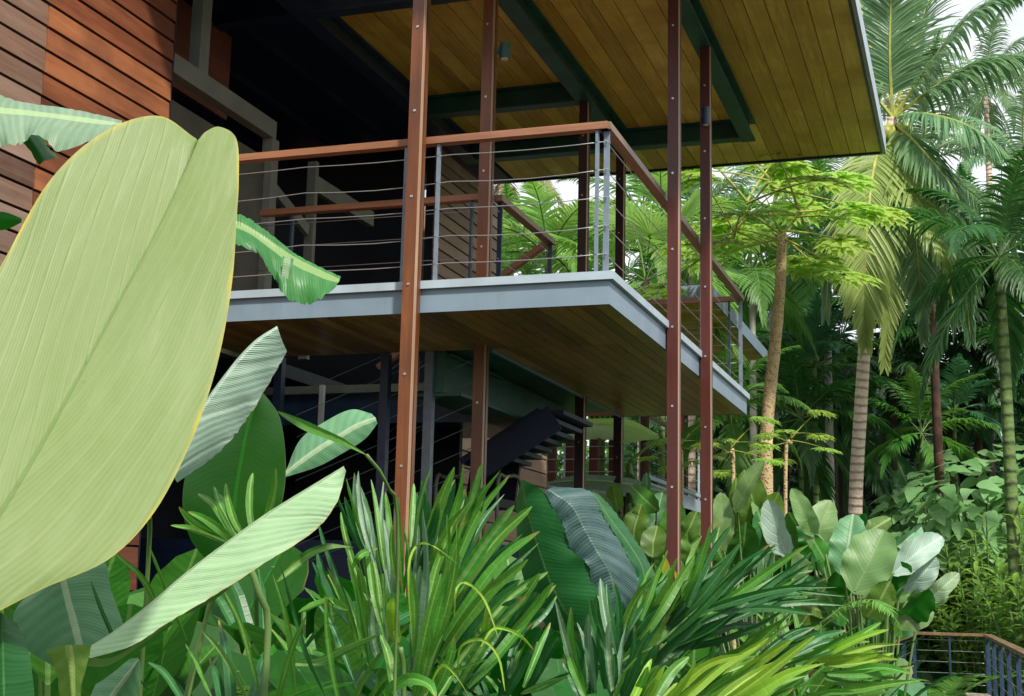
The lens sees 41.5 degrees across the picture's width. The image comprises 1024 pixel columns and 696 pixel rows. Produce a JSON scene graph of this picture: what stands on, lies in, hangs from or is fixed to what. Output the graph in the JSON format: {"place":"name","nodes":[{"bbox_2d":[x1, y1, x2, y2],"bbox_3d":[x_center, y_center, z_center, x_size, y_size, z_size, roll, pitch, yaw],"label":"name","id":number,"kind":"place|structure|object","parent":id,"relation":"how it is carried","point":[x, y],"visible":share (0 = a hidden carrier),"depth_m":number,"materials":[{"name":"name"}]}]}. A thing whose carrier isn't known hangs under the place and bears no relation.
{"place":"outdoors","nodes":[
{"label":"outdoors","id":0,"kind":"place"},
{"bbox_2d":[433,465,520,520],"bbox_3d":[-0.278,1.378,12.688,0.631,1.009,0.906,-2,-11,19],"label":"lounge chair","id":1,"kind":"object","parent":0,"point":[509,490],"visible":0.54,"depth_m":12.85,"materials":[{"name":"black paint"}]},
{"bbox_2d":[425,0,1023,472],"label":"sky","id":2,"kind":"structure","parent":0,"point":[568,191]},
{"bbox_2d":[927,376,1023,518],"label":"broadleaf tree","id":3,"kind":"object","parent":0,"point":[1019,432],"visible":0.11,"depth_m":34.27,"materials":[{"name":"green plant"}]},
{"bbox_3d":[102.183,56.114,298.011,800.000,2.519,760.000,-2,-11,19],"label":"ground","id":4,"kind":"structure","parent":0,"visible":0},
{"bbox_2d":[0,613,33,695],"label":"plant","id":5,"kind":"object","parent":4,"relation":"on","point":[16,677],"visible":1,"depth_m":1.86,"materials":[{"name":"green plant"}]},
{"bbox_2d":[46,645,90,695],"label":"heliconia plant","id":6,"kind":"object","parent":4,"relation":"on","point":[70,662],"visible":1,"depth_m":1.97,"materials":[{"name":"green plant"}]},
{"bbox_2d":[13,562,140,695],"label":"heliconia plant","id":7,"kind":"object","parent":4,"relation":"on","point":[63,612],"visible":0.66,"depth_m":2.51,"materials":[{"name":"green plant"}]},
{"bbox_2d":[0,116,238,609],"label":"giant leaf plant","id":8,"kind":"object","parent":4,"relation":"on","point":[116,271],"visible":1,"depth_m":2.00,"materials":[{"name":"plant"}]},
{"bbox_2d":[2,553,331,695],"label":"calathea plant","id":9,"kind":"object","parent":4,"relation":"on","point":[45,679],"visible":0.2,"depth_m":3.32,"materials":[{"name":"green plant"}]},
{"bbox_2d":[0,95,340,656],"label":"banana plant","id":10,"kind":"object","parent":4,"relation":"on","point":[32,127],"visible":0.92,"depth_m":2.67,"materials":[{"name":"green plant"}]},
{"bbox_2d":[0,549,353,695],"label":"calathea plant","id":11,"kind":"object","parent":4,"relation":"on","point":[173,659],"visible":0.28,"depth_m":3.51,"materials":[{"name":"green plant"}]},
{"bbox_2d":[81,466,345,692],"bbox_3d":[-0.540,0.742,2.129,0.493,1.143,0.220,1,-10,2],"label":"calathea plant","id":12,"kind":"object","parent":4,"relation":"on","point":[261,540],"visible":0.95,"depth_m":2.18,"materials":[{"name":"green plant"}]},
{"bbox_2d":[186,621,241,695],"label":"heart leaf plant","id":13,"kind":"object","parent":4,"relation":"on","point":[214,634],"visible":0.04,"depth_m":4.14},
{"bbox_2d":[91,468,338,695],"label":"strap leaf palm","id":14,"kind":"object","parent":4,"relation":"on","point":[223,508],"visible":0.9,"depth_m":2.55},
{"bbox_2d":[173,620,262,695],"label":"strap leaf plant","id":15,"kind":"object","parent":4,"relation":"on","point":[230,689],"visible":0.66,"depth_m":3.59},
{"bbox_2d":[129,588,359,695],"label":"heart leaf plant","id":16,"kind":"object","parent":4,"relation":"on","point":[242,667],"visible":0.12,"depth_m":3.88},
{"bbox_2d":[138,326,376,695],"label":"heliconia plant","id":17,"kind":"object","parent":4,"relation":"on","point":[237,441],"visible":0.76,"depth_m":2.81,"materials":[{"name":"green plant"}]},
{"bbox_2d":[211,613,383,693],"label":"heart leaf plant","id":18,"kind":"object","parent":4,"relation":"on","point":[255,635],"visible":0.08,"depth_m":4.66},
{"bbox_2d":[214,602,408,695],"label":"calathea plant","id":19,"kind":"object","parent":4,"relation":"on","point":[355,656],"visible":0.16,"depth_m":4.87,"materials":[{"name":"green plant"}]},
{"bbox_2d":[278,411,398,695],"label":"strap leaf plant","id":20,"kind":"object","parent":4,"relation":"on","point":[304,425],"visible":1,"depth_m":2.96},
{"bbox_2d":[197,546,498,695],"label":"heart leaf plant","id":21,"kind":"object","parent":4,"relation":"on","point":[296,580],"visible":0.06,"depth_m":5.39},
{"bbox_2d":[277,471,465,695],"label":"strap leaf palm","id":22,"kind":"object","parent":4,"relation":"on","point":[428,627],"visible":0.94,"depth_m":3.64,"materials":[{"name":"plant"}]},
{"bbox_2d":[272,605,489,695],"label":"strap leaf plant","id":23,"kind":"object","parent":4,"relation":"on","point":[365,677],"visible":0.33,"depth_m":3.83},
{"bbox_2d":[304,572,489,678],"bbox_3d":[-0.612,1.402,5.942,1.253,0.938,1.274,5,-11,-18],"label":"calathea plant","id":24,"kind":"object","parent":4,"relation":"on","point":[403,604],"visible":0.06,"depth_m":5.84,"materials":[{"name":"green plant"}]},
{"bbox_2d":[347,670,446,695],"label":"heart leaf plant","id":25,"kind":"object","parent":4,"relation":"on","point":[371,682],"visible":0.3,"depth_m":4.36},
{"bbox_2d":[366,625,471,695],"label":"heart leaf plant","id":26,"kind":"object","parent":4,"relation":"on","point":[381,663],"visible":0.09,"depth_m":5.03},
{"bbox_2d":[0,0,885,674],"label":"timber house","id":27,"kind":"structure","parent":4,"relation":"on","point":[384,146],"depth_m":12.08,"materials":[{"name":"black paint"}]},
{"bbox_2d":[173,0,373,359],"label":"window frame","id":28,"kind":"structure","parent":27,"relation":"in","point":[193,75],"depth_m":11.82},
{"bbox_2d":[408,655,489,695],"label":"strap leaf plant","id":29,"kind":"object","parent":4,"relation":"on","point":[477,688],"visible":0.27,"depth_m":4.91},
{"bbox_2d":[409,463,555,695],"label":"strap leaf palm","id":30,"kind":"object","parent":4,"relation":"on","point":[483,560],"visible":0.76,"depth_m":4.01,"materials":[{"name":"plant"}]},
{"bbox_2d":[473,556,583,695],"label":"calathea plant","id":31,"kind":"object","parent":4,"relation":"on","point":[508,561],"visible":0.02,"depth_m":7.72,"materials":[{"name":"green plant"}]},
{"bbox_2d":[493,180,564,269],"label":"palm tree","id":32,"kind":"object","parent":4,"relation":"on","point":[497,189],"visible":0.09,"depth_m":26.01,"materials":[{"name":"green plant"}]},
{"bbox_2d":[500,184,630,274],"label":"palm tree","id":33,"kind":"object","parent":4,"relation":"on","point":[507,193],"visible":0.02,"depth_m":23.74,"materials":[{"name":"green plant"}]},
{"bbox_2d":[556,441,608,479],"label":"broadleaf tree","id":34,"kind":"object","parent":4,"relation":"on","point":[560,455],"visible":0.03,"depth_m":46.66,"materials":[{"name":"green plant"}]},
{"bbox_2d":[502,181,666,626],"bbox_3d":[0.648,1.583,20.540,3.497,8.197,2.872,-2,-11,19],"label":"palm tree","id":35,"kind":"object","parent":4,"relation":"on","point":[536,190],"visible":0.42,"depth_m":20.78,"materials":[{"name":"green plant"}]},
{"bbox_2d":[502,591,667,647],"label":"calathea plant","id":36,"kind":"object","parent":4,"relation":"on","point":[656,638],"visible":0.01,"depth_m":7.63,"materials":[{"name":"green plant"}]},
{"bbox_2d":[516,480,654,643],"bbox_3d":[0.372,1.328,6.317,0.735,1.407,0.290,3,-10,-11],"label":"banana plant","id":37,"kind":"object","parent":4,"relation":"on","point":[580,556],"visible":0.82,"depth_m":6.28,"materials":[{"name":"plant"}]},
{"bbox_2d":[490,627,684,695],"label":"leaf plant","id":38,"kind":"object","parent":4,"relation":"on","point":[555,668],"visible":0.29,"depth_m":5.55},
{"bbox_2d":[510,200,666,442],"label":"palm tree","id":39,"kind":"object","parent":4,"relation":"on","point":[654,280],"visible":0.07,"depth_m":21.84,"materials":[{"name":"green plant"}]},
{"bbox_2d":[521,222,686,475],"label":"palm tree","id":40,"kind":"object","parent":4,"relation":"on","point":[602,442],"visible":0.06,"depth_m":22.75,"materials":[{"name":"green plant"}]},
{"bbox_2d":[548,418,666,514],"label":"banana plant","id":41,"kind":"object","parent":4,"relation":"on","point":[602,429],"visible":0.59,"depth_m":14.74,"materials":[{"name":"green plant"}]},
{"bbox_2d":[546,412,724,626],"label":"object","id":42,"kind":"structure","parent":4,"relation":"on","point":[691,504],"depth_m":22.20,"materials":[{"name":"black paint"}]},
{"bbox_2d":[522,181,756,480],"bbox_3d":[1.883,1.379,19.646,3.745,8.324,3.356,-2,-11,19],"label":"palm tree","id":43,"kind":"object","parent":4,"relation":"on","point":[687,209],"visible":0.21,"depth_m":19.59,"materials":[{"name":"green plant"}]},
{"bbox_2d":[555,174,727,480],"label":"palm tree","id":44,"kind":"object","parent":4,"relation":"on","point":[632,180],"visible":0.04,"depth_m":27.00,"materials":[{"name":"green plant"}]},
{"bbox_2d":[596,473,700,650],"bbox_3d":[1.190,2.511,12.398,1.413,2.691,1.211,-2,-11,19],"label":"calathea plant","id":45,"kind":"object","parent":4,"relation":"on","point":[644,519],"visible":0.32,"depth_m":12.25,"materials":[{"name":"green plant"}]},
{"bbox_2d":[586,416,726,497],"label":"broadleaf tree","id":46,"kind":"object","parent":4,"relation":"on","point":[628,454],"visible":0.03,"depth_m":36.22,"materials":[{"name":"green plant"}]},
{"bbox_2d":[557,171,763,648],"bbox_3d":[2.608,1.639,23.473,3.790,9.168,3.394,5,-11,-19],"label":"palm tree","id":47,"kind":"object","parent":4,"relation":"on","point":[660,178],"visible":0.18,"depth_m":23.44,"materials":[{"name":"green plant"}]},
{"bbox_2d":[598,584,739,688],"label":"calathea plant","id":48,"kind":"object","parent":4,"relation":"on","point":[697,654],"visible":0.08,"depth_m":6.84,"materials":[{"name":"green plant"}]},
{"bbox_2d":[623,420,725,489],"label":"broadleaf tree","id":49,"kind":"object","parent":4,"relation":"on","point":[717,434],"visible":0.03,"depth_m":37.80,"materials":[{"name":"green plant"}]},
{"bbox_2d":[635,418,728,506],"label":"papaya tree","id":50,"kind":"object","parent":4,"relation":"on","point":[660,444],"visible":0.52,"depth_m":18.01,"materials":[{"name":"green plant"}]},
{"bbox_2d":[608,285,767,475],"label":"pavilion","id":51,"kind":"structure","parent":4,"relation":"on","point":[754,348],"depth_m":19.48,"materials":[{"name":"black paint"}]},
{"bbox_2d":[593,166,806,498],"bbox_3d":[3.447,1.509,26.627,4.605,10.322,4.601,-2,-11,19],"label":"palm tree","id":52,"kind":"object","parent":4,"relation":"on","point":[733,193],"visible":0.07,"depth_m":26.67,"materials":[{"name":"green plant"}]},
{"bbox_2d":[614,636,823,695],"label":"strap leaf palm","id":53,"kind":"object","parent":4,"relation":"on","point":[745,672],"visible":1,"depth_m":3.35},
{"bbox_2d":[631,259,810,645],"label":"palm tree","id":54,"kind":"object","parent":4,"relation":"on","point":[759,324],"visible":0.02,"depth_m":31.55,"materials":[{"name":"green plant"}]},
{"bbox_2d":[613,524,843,695],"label":"strap leaf palm","id":55,"kind":"object","parent":4,"relation":"on","point":[694,600],"visible":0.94,"depth_m":5.24,"materials":[{"name":"plant"}]},
{"bbox_2d":[435,639,1023,695],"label":"ground cover","id":56,"kind":"object","parent":4,"relation":"on","point":[716,652],"depth_m":19.84,"materials":[{"name":"green plant"}]},
{"bbox_2d":[216,569,410,670],"bbox_3d":[-0.989,1.237,4.940,1.951,1.028,1.765,-2,-11,19],"label":"strap leaf plant","id":57,"kind":"object","parent":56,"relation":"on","point":[242,606],"visible":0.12,"depth_m":5.12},
{"bbox_2d":[480,573,657,695],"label":"strap leaf palm","id":58,"kind":"object","parent":56,"relation":"on","point":[580,666],"visible":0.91,"depth_m":4.26,"materials":[{"name":"plant"}]},
{"bbox_2d":[649,398,812,504],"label":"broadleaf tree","id":59,"kind":"object","parent":4,"relation":"on","point":[720,427],"visible":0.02,"depth_m":37.26,"materials":[{"name":"green plant"}]},
{"bbox_2d":[681,416,786,648],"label":"papaya tree","id":60,"kind":"object","parent":4,"relation":"on","point":[732,473],"visible":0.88,"depth_m":14.55,"materials":[{"name":"green plant"}]},
{"bbox_2d":[663,341,817,651],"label":"palm tree","id":61,"kind":"object","parent":4,"relation":"on","point":[734,431],"visible":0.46,"depth_m":18.63,"materials":[{"name":"green plant"}]},
{"bbox_2d":[635,183,851,629],"bbox_3d":[4.299,1.632,24.422,4.168,9.554,3.563,-6,-12,36],"label":"palm tree","id":62,"kind":"object","parent":4,"relation":"on","point":[760,294],"visible":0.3,"depth_m":24.59,"materials":[{"name":"green plant"}]},
{"bbox_2d":[682,461,813,667],"bbox_3d":[2.358,2.605,12.345,1.425,3.008,1.425,4,-10,-14],"label":"calathea plant","id":63,"kind":"object","parent":4,"relation":"on","point":[749,510],"visible":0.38,"depth_m":12.20,"materials":[{"name":"green plant"}]},
{"bbox_2d":[663,594,835,693],"bbox_3d":[0.880,1.578,6.175,1.202,0.910,1.694,7,-12,-30],"label":"strap leaf plant","id":64,"kind":"object","parent":4,"relation":"on","point":[685,667],"visible":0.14,"depth_m":5.91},
{"bbox_2d":[657,304,850,491],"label":"palm tree","id":65,"kind":"object","parent":4,"relation":"on","point":[777,472],"visible":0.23,"depth_m":27.68,"materials":[{"name":"green plant"}]},
{"bbox_2d":[694,157,851,635],"bbox_3d":[5.437,1.213,29.437,5.343,11.933,4.463,0,-10,7],"label":"palm tree","id":66,"kind":"object","parent":4,"relation":"on","point":[788,277],"visible":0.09,"depth_m":29.77,"materials":[{"name":"green plant"}]},
{"bbox_2d":[635,152,915,649],"bbox_3d":[3.172,1.079,16.655,3.201,7.879,3.057,-7,-13,40],"label":"broadleaf tree","id":67,"kind":"object","parent":4,"relation":"on","point":[735,236],"visible":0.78,"depth_m":17.00,"materials":[{"name":"green plant"}]},
{"bbox_2d":[743,410,843,666],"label":"papaya tree","id":68,"kind":"object","parent":4,"relation":"on","point":[785,461],"visible":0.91,"depth_m":16.01,"materials":[{"name":"green plant"}]},
{"bbox_2d":[724,402,874,634],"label":"broadleaf tree","id":69,"kind":"object","parent":4,"relation":"on","point":[793,484],"visible":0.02,"depth_m":36.11,"materials":[{"name":"green plant"}]},
{"bbox_2d":[730,606,872,695],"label":"strap leaf plant","id":70,"kind":"object","parent":4,"relation":"on","point":[800,691],"visible":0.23,"depth_m":6.62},
{"bbox_2d":[731,227,880,630],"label":"palm tree","id":71,"kind":"object","parent":4,"relation":"on","point":[851,343],"visible":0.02,"depth_m":31.95,"materials":[{"name":"green plant"}]},
{"bbox_2d":[716,336,896,502],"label":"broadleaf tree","id":72,"kind":"object","parent":4,"relation":"on","point":[881,396],"visible":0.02,"depth_m":39.36,"materials":[{"name":"green plant"}]},
{"bbox_2d":[713,335,909,518],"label":"palm tree","id":73,"kind":"object","parent":4,"relation":"on","point":[816,469],"visible":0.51,"depth_m":25.82,"materials":[{"name":"green plant"}]},
{"bbox_2d":[722,159,901,503],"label":"palm tree","id":74,"kind":"object","parent":4,"relation":"on","point":[803,293],"visible":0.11,"depth_m":27.31,"materials":[{"name":"green plant"}]},
{"bbox_2d":[737,292,905,668],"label":"palm tree","id":75,"kind":"object","parent":4,"relation":"on","point":[825,331],"visible":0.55,"depth_m":26.79,"materials":[{"name":"green plant"}]},
{"bbox_2d":[809,666,838,692],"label":"calathea plant","id":76,"kind":"object","parent":4,"relation":"on","point":[819,679],"visible":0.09,"depth_m":7.50,"materials":[{"name":"green plant"}]},
{"bbox_2d":[734,613,919,695],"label":"strap leaf palm","id":77,"kind":"object","parent":4,"relation":"on","point":[860,662],"visible":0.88,"depth_m":5.75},
{"bbox_2d":[787,442,926,595],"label":"broadleaf tree","id":78,"kind":"object","parent":4,"relation":"on","point":[865,487],"visible":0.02,"depth_m":34.02,"materials":[{"name":"green plant"}]},
{"bbox_2d":[820,599,902,666],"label":"fern","id":79,"kind":"object","parent":4,"relation":"on","point":[897,629],"visible":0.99,"depth_m":7.45,"materials":[{"name":"green plant"}]},
{"bbox_2d":[779,333,950,520],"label":"palm tree","id":80,"kind":"object","parent":4,"relation":"on","point":[880,486],"visible":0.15,"depth_m":30.30,"materials":[{"name":"green plant"}]},
{"bbox_2d":[784,488,959,695],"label":"calathea plant","id":81,"kind":"object","parent":4,"relation":"on","point":[853,556],"visible":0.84,"depth_m":8.59,"materials":[{"name":"green plant"}]},
{"bbox_2d":[837,679,918,695],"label":"leaf plant","id":82,"kind":"object","parent":4,"relation":"on","point":[876,692],"visible":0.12,"depth_m":6.28,"materials":[{"name":"green plant"}]},
{"bbox_2d":[805,632,965,695],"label":"strap leaf plant","id":83,"kind":"object","parent":4,"relation":"on","point":[921,691],"visible":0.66,"depth_m":6.80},
{"bbox_2d":[835,415,965,526],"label":"broadleaf tree","id":84,"kind":"object","parent":4,"relation":"on","point":[906,452],"visible":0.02,"depth_m":35.29,"materials":[{"name":"green plant"}]},
{"bbox_2d":[781,632,1023,695],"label":"footbridge","id":85,"kind":"object","parent":4,"relation":"on","point":[1018,651],"visible":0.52,"depth_m":17.79,"materials":[{"name":"black paint"}]},
{"bbox_2d":[807,454,1005,676],"bbox_3d":[8.988,4.513,28.109,8.400,5.194,7.069,6,-11,-26],"label":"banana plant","id":86,"kind":"object","parent":4,"relation":"on","point":[904,468],"visible":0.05,"depth_m":29.36,"materials":[{"name":"green plant"}]},
{"bbox_2d":[794,284,1023,529],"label":"palm tree","id":87,"kind":"object","parent":4,"relation":"on","point":[905,349],"visible":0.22,"depth_m":29.69,"materials":[{"name":"green plant"}]},
{"bbox_2d":[896,678,926,695],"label":"heart leaf plant","id":88,"kind":"object","parent":4,"relation":"on","point":[913,689],"visible":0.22,"depth_m":15.49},
{"bbox_2d":[832,365,1001,524],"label":"palm tree","id":89,"kind":"object","parent":4,"relation":"on","point":[925,454],"visible":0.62,"depth_m":26.91,"materials":[{"name":"green plant"}]},
{"bbox_2d":[861,573,974,678],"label":"leafy shrub","id":90,"kind":"object","parent":4,"relation":"on","point":[925,662],"visible":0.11,"depth_m":23.21,"materials":[{"name":"green plant"}]},
{"bbox_2d":[818,0,1023,616],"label":"coconut palm","id":91,"kind":"object","parent":4,"relation":"on","point":[907,160],"visible":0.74,"depth_m":23.57,"materials":[{"name":"green plant"}]},
{"bbox_2d":[820,273,1022,453],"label":"palm tree","id":92,"kind":"object","parent":4,"relation":"on","point":[992,390],"visible":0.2,"depth_m":29.36,"materials":[{"name":"green plant"}]},
{"bbox_2d":[823,143,1023,695],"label":"palm tree","id":93,"kind":"object","parent":4,"relation":"on","point":[1007,335],"visible":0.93,"depth_m":20.74,"materials":[{"name":"green plant"}]},
{"bbox_2d":[838,29,1019,541],"bbox_3d":[8.159,0.693,25.538,5.130,11.991,5.020,-8,-13,41],"label":"palm tree","id":94,"kind":"object","parent":4,"relation":"on","point":[936,409],"visible":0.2,"depth_m":25.52,"materials":[{"name":"green plant"}]},
{"bbox_2d":[912,665,946,688],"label":"heart leaf plant","id":95,"kind":"object","parent":4,"relation":"on","point":[923,674],"visible":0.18,"depth_m":22.23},
{"bbox_2d":[891,436,984,527],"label":"broadleaf tree","id":96,"kind":"object","parent":4,"relation":"on","point":[961,476],"visible":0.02,"depth_m":34.31,"materials":[{"name":"green plant"}]},
{"bbox_2d":[867,444,1023,680],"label":"vine covered bush","id":97,"kind":"object","parent":4,"relation":"on","point":[948,510],"visible":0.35,"depth_m":23.47,"materials":[{"name":"green plant"}]},
{"bbox_2d":[871,330,1023,483],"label":"palm tree","id":98,"kind":"object","parent":4,"relation":"on","point":[949,434],"visible":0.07,"depth_m":31.71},
{"bbox_2d":[882,353,1017,493],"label":"palm tree","id":99,"kind":"object","parent":4,"relation":"on","point":[957,399],"visible":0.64,"depth_m":27.87,"materials":[{"name":"green plant"}]},
{"bbox_2d":[878,235,1023,506],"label":"palm tree","id":100,"kind":"object","parent":4,"relation":"on","point":[988,353],"visible":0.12,"depth_m":29.28,"materials":[{"name":"green plant"}]},
{"bbox_2d":[902,536,1002,671],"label":"leafy shrub","id":101,"kind":"object","parent":4,"relation":"on","point":[951,604],"visible":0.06,"depth_m":23.32,"materials":[{"name":"green plant"}]},
{"bbox_2d":[905,305,1023,459],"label":"palm tree","id":102,"kind":"object","parent":4,"relation":"on","point":[966,433],"visible":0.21,"depth_m":28.67,"materials":[{"name":"green plant"}]},
{"bbox_2d":[912,162,1023,488],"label":"palm tree","id":103,"kind":"object","parent":4,"relation":"on","point":[978,440],"visible":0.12,"depth_m":29.24,"materials":[{"name":"green plant"}]},
{"bbox_2d":[922,83,1023,245],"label":"palm tree","id":104,"kind":"object","parent":4,"relation":"on","point":[1019,109],"visible":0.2,"depth_m":33.75,"materials":[{"name":"green plant"}]},
{"bbox_2d":[925,9,1023,199],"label":"palm tree","id":105,"kind":"object","parent":4,"relation":"on","point":[989,108],"visible":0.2,"depth_m":41.64,"materials":[{"name":"green plant"}]},
{"bbox_2d":[927,674,1023,695],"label":"fern","id":106,"kind":"object","parent":4,"relation":"on","point":[949,686],"visible":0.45,"depth_m":18.07,"materials":[{"name":"green plant"}]},
{"bbox_2d":[928,504,1023,695],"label":"leafy shrub","id":107,"kind":"object","parent":4,"relation":"on","point":[976,657],"visible":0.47,"depth_m":22.12,"materials":[{"name":"green plant"}]},
{"bbox_2d":[962,501,1023,695],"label":"leafy shrub","id":108,"kind":"object","parent":4,"relation":"on","point":[1002,583],"visible":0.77,"depth_m":19.92,"materials":[{"name":"green plant"}]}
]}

